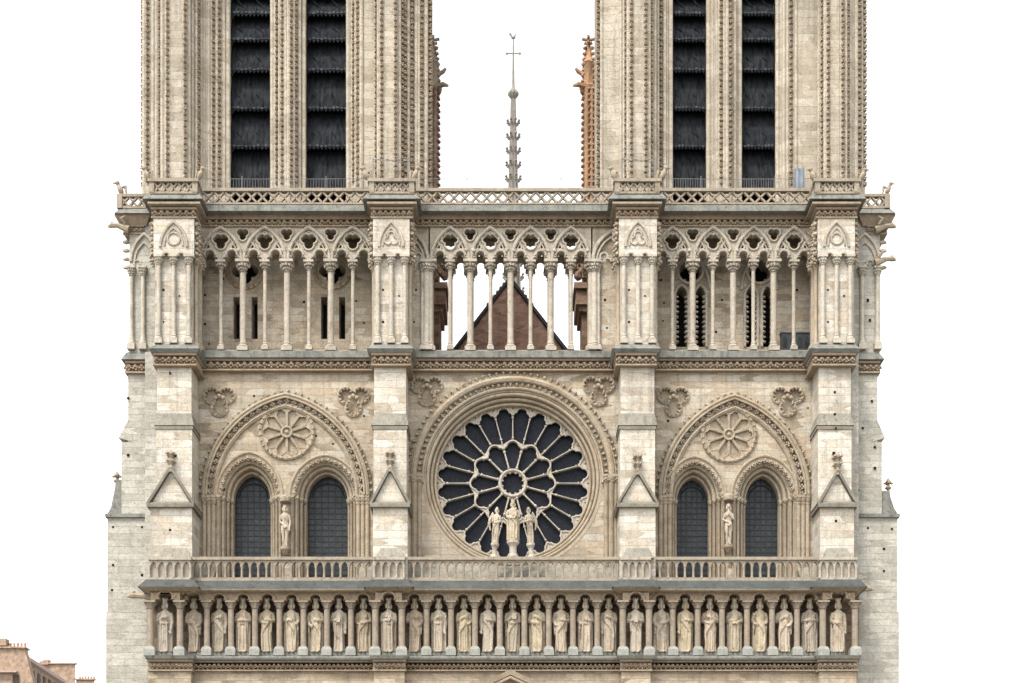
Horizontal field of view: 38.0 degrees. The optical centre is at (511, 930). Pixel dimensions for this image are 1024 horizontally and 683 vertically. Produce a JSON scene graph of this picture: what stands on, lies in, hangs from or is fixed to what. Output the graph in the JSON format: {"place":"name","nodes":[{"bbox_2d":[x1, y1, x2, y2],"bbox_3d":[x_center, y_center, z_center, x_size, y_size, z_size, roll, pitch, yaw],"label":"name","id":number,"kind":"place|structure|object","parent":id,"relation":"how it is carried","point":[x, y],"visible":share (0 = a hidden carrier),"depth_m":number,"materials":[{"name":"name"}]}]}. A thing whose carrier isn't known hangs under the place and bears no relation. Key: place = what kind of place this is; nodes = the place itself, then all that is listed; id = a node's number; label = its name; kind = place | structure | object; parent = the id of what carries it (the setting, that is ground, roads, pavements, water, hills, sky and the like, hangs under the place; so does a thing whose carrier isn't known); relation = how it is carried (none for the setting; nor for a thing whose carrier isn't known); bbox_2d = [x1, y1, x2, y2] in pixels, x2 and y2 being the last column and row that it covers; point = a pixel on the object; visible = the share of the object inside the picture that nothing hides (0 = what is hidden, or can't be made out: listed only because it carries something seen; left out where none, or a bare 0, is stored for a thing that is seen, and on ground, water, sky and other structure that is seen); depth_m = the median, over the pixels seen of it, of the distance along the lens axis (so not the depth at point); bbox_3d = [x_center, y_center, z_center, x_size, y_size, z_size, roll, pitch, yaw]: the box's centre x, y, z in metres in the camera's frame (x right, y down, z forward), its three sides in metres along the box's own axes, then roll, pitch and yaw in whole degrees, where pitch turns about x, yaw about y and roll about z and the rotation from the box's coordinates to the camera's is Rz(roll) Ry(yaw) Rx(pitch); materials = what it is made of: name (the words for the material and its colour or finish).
{"place":"outdoors","nodes":[
{"label":"outdoors","id":0,"kind":"place"},
{"bbox_2d":[0,638,35,682],"bbox_3d":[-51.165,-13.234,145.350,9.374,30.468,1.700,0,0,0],"label":"town house","id":1,"kind":"structure","parent":0,"point":[15,665],"depth_m":145.00,"materials":[{"name":"beige paint"}]},
{"bbox_2d":[13,675,18,682],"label":"window","id":2,"kind":"structure","parent":1,"relation":"in","point":[15,677],"depth_m":144.86,"materials":[{"name":"brown glass"}]},
{"bbox_2d":[29,657,65,682],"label":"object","id":3,"kind":"structure","parent":0,"point":[42,673],"depth_m":152.60,"materials":[{"name":"brown paint"}]},
{"bbox_2d":[39,656,76,682],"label":"party wall house","id":4,"kind":"structure","parent":0,"point":[65,671],"depth_m":164.00,"materials":[{"name":"pink paint"}]},
{"bbox_2d":[75,676,95,682],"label":"house","id":5,"kind":"structure","parent":0,"point":[86,679],"depth_m":178.00,"materials":[{"name":"pink paint"}]},
{"bbox_2d":[105,0,899,682],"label":"cathedral","id":6,"kind":"structure","parent":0,"point":[291,224],"depth_m":89.81,"materials":[{"name":"stone"}]},
{"bbox_2d":[156,597,173,652],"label":"king statue","id":7,"kind":"object","parent":6,"relation":"on","point":[165,620],"visible":1,"depth_m":87.48,"materials":[{"name":"stone"}]},
{"bbox_2d":[185,597,202,652],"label":"king statue","id":8,"kind":"object","parent":6,"relation":"on","point":[193,619],"visible":1,"depth_m":88.07,"materials":[{"name":"stone"}]},
{"bbox_2d":[211,597,227,652],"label":"king statue","id":9,"kind":"object","parent":6,"relation":"on","point":[219,619],"visible":1,"depth_m":88.09,"materials":[{"name":"stone"}]},
{"bbox_2d":[235,597,251,652],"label":"king statue","id":10,"kind":"object","parent":6,"relation":"on","point":[243,619],"visible":1,"depth_m":88.06,"materials":[{"name":"stone"}]},
{"bbox_2d":[215,451,283,576],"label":"lancet window","id":11,"kind":"structure","parent":6,"relation":"in","point":[249,509],"depth_m":90.83,"materials":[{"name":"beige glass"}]},
{"bbox_2d":[258,597,274,652],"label":"king statue","id":12,"kind":"object","parent":6,"relation":"on","point":[266,619],"visible":1,"depth_m":88.06,"materials":[{"name":"stone"}]},
{"bbox_2d":[279,494,290,555],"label":"niche statue","id":13,"kind":"object","parent":6,"relation":"attached to","point":[285,517],"visible":1,"depth_m":89.51,"materials":[{"name":"stone"}]},
{"bbox_2d":[283,597,299,652],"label":"king statue","id":14,"kind":"object","parent":6,"relation":"on","point":[291,619],"visible":1,"depth_m":88.07,"materials":[{"name":"stone"}]},
{"bbox_2d":[306,597,323,652],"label":"king statue","id":15,"kind":"object","parent":6,"relation":"on","point":[315,620],"visible":1,"depth_m":88.07,"materials":[{"name":"stone"}]},
{"bbox_2d":[288,454,361,576],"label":"lancet window","id":16,"kind":"structure","parent":6,"relation":"in","point":[321,491],"depth_m":91.12,"materials":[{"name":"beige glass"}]},
{"bbox_2d":[330,597,347,652],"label":"king statue","id":17,"kind":"object","parent":6,"relation":"on","point":[339,619],"visible":1,"depth_m":88.05,"materials":[{"name":"stone"}]},
{"bbox_2d":[355,597,371,652],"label":"king statue","id":18,"kind":"object","parent":6,"relation":"on","point":[363,619],"visible":0.99,"depth_m":88.07,"materials":[{"name":"stone"}]},
{"bbox_2d":[380,597,396,652],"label":"king statue","id":19,"kind":"object","parent":6,"relation":"on","point":[388,617],"visible":1,"depth_m":87.47,"materials":[{"name":"stone"}]},
{"bbox_2d":[406,597,423,652],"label":"king statue","id":20,"kind":"object","parent":6,"relation":"on","point":[414,618],"visible":1,"depth_m":88.06,"materials":[{"name":"stone"}]},
{"bbox_2d":[430,597,447,652],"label":"king statue","id":21,"kind":"object","parent":6,"relation":"on","point":[438,619],"visible":1,"depth_m":88.08,"materials":[{"name":"stone"}]},
{"bbox_2d":[456,597,471,652],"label":"king statue","id":22,"kind":"object","parent":6,"relation":"on","point":[464,628],"visible":1,"depth_m":88.08,"materials":[{"name":"stone"}]},
{"bbox_2d":[479,597,495,652],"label":"king statue","id":23,"kind":"object","parent":6,"relation":"on","point":[487,620],"visible":1,"depth_m":88.07,"materials":[{"name":"stone"}]},
{"bbox_2d":[488,507,500,556],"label":"angel statue","id":24,"kind":"object","parent":6,"relation":"on","point":[495,519],"visible":1,"depth_m":88.10,"materials":[{"name":"stone"}]},
{"bbox_2d":[504,598,520,652],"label":"king statue","id":25,"kind":"object","parent":6,"relation":"on","point":[512,618],"visible":1,"depth_m":88.06,"materials":[{"name":"stone"}]},
{"bbox_2d":[506,498,519,556],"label":"virgin statue","id":26,"kind":"object","parent":6,"relation":"on","point":[512,524],"visible":1,"depth_m":88.08,"materials":[{"name":"stone"}]},
{"bbox_2d":[409,371,617,567],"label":"rose window","id":27,"kind":"structure","parent":6,"relation":"in","point":[499,445],"depth_m":90.81,"materials":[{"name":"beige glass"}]},
{"bbox_2d":[524,507,537,556],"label":"angel statue","id":28,"kind":"object","parent":6,"relation":"on","point":[530,519],"visible":1,"depth_m":88.10,"materials":[{"name":"stone"}]},
{"bbox_2d":[528,597,545,652],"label":"king statue","id":29,"kind":"object","parent":6,"relation":"on","point":[536,619],"visible":1,"depth_m":88.08,"materials":[{"name":"stone"}]},
{"bbox_2d":[552,598,569,652],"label":"king statue","id":30,"kind":"object","parent":6,"relation":"on","point":[560,618],"visible":1,"depth_m":88.06,"materials":[{"name":"stone"}]},
{"bbox_2d":[577,597,593,652],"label":"king statue","id":31,"kind":"object","parent":6,"relation":"on","point":[585,619],"visible":1,"depth_m":88.08,"materials":[{"name":"stone"}]},
{"bbox_2d":[600,597,616,652],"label":"king statue","id":32,"kind":"object","parent":6,"relation":"on","point":[608,621],"visible":1,"depth_m":88.08,"materials":[{"name":"stone"}]},
{"bbox_2d":[627,597,643,652],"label":"king statue","id":33,"kind":"object","parent":6,"relation":"on","point":[635,618],"visible":1,"depth_m":87.46,"materials":[{"name":"stone"}]},
{"bbox_2d":[652,598,669,652],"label":"king statue","id":34,"kind":"object","parent":6,"relation":"on","point":[661,619],"visible":0.99,"depth_m":88.08,"materials":[{"name":"stone"}]},
{"bbox_2d":[677,597,693,652],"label":"king statue","id":35,"kind":"object","parent":6,"relation":"on","point":[685,619],"visible":1,"depth_m":88.08,"materials":[{"name":"stone"}]},
{"bbox_2d":[665,455,726,576],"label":"lancet window","id":36,"kind":"structure","parent":6,"relation":"in","point":[699,488],"depth_m":90.85,"materials":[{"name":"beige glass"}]},
{"bbox_2d":[701,597,718,652],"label":"king statue","id":37,"kind":"object","parent":6,"relation":"on","point":[709,618],"visible":1,"depth_m":88.06,"materials":[{"name":"stone"}]},
{"bbox_2d":[723,493,733,553],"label":"niche statue","id":38,"kind":"object","parent":6,"relation":"attached to","point":[728,515],"visible":1,"depth_m":89.51,"materials":[{"name":"stone"}]},
{"bbox_2d":[726,597,742,652],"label":"king statue","id":39,"kind":"object","parent":6,"relation":"on","point":[734,619],"visible":1,"depth_m":88.07,"materials":[{"name":"stone"}]},
{"bbox_2d":[751,597,768,652],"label":"king statue","id":40,"kind":"object","parent":6,"relation":"on","point":[759,619],"visible":1,"depth_m":88.08,"materials":[{"name":"stone"}]},
{"bbox_2d":[730,454,799,576],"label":"lancet window","id":41,"kind":"structure","parent":6,"relation":"in","point":[764,506],"depth_m":90.81,"materials":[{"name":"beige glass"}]},
{"bbox_2d":[775,597,793,652],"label":"king statue","id":42,"kind":"object","parent":6,"relation":"on","point":[784,618],"visible":1,"depth_m":88.06,"materials":[{"name":"stone"}]},
{"bbox_2d":[779,331,809,349],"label":"metal enclosure","id":43,"kind":"object","parent":6,"relation":"on","point":[802,340],"visible":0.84,"depth_m":90.90,"materials":[{"name":"grey metal"}]},
{"bbox_2d":[794,167,803,194],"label":"debris sheet","id":44,"kind":"object","parent":6,"relation":"on","point":[798,177],"visible":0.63,"depth_m":90.23,"materials":[{"name":"grey metal"}]},
{"bbox_2d":[801,597,818,652],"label":"king statue","id":45,"kind":"object","parent":6,"relation":"on","point":[809,628],"visible":0.99,"depth_m":88.08,"materials":[{"name":"stone"}]},
{"bbox_2d":[830,597,846,652],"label":"king statue","id":46,"kind":"object","parent":6,"relation":"on","point":[838,626],"visible":1,"depth_m":87.48,"materials":[{"name":"stone"}]},
{"bbox_2d":[0,0,1023,682],"label":"sky","id":47,"kind":"structure","parent":0,"point":[945,82],"materials":[{"name":"white"}]}
]}

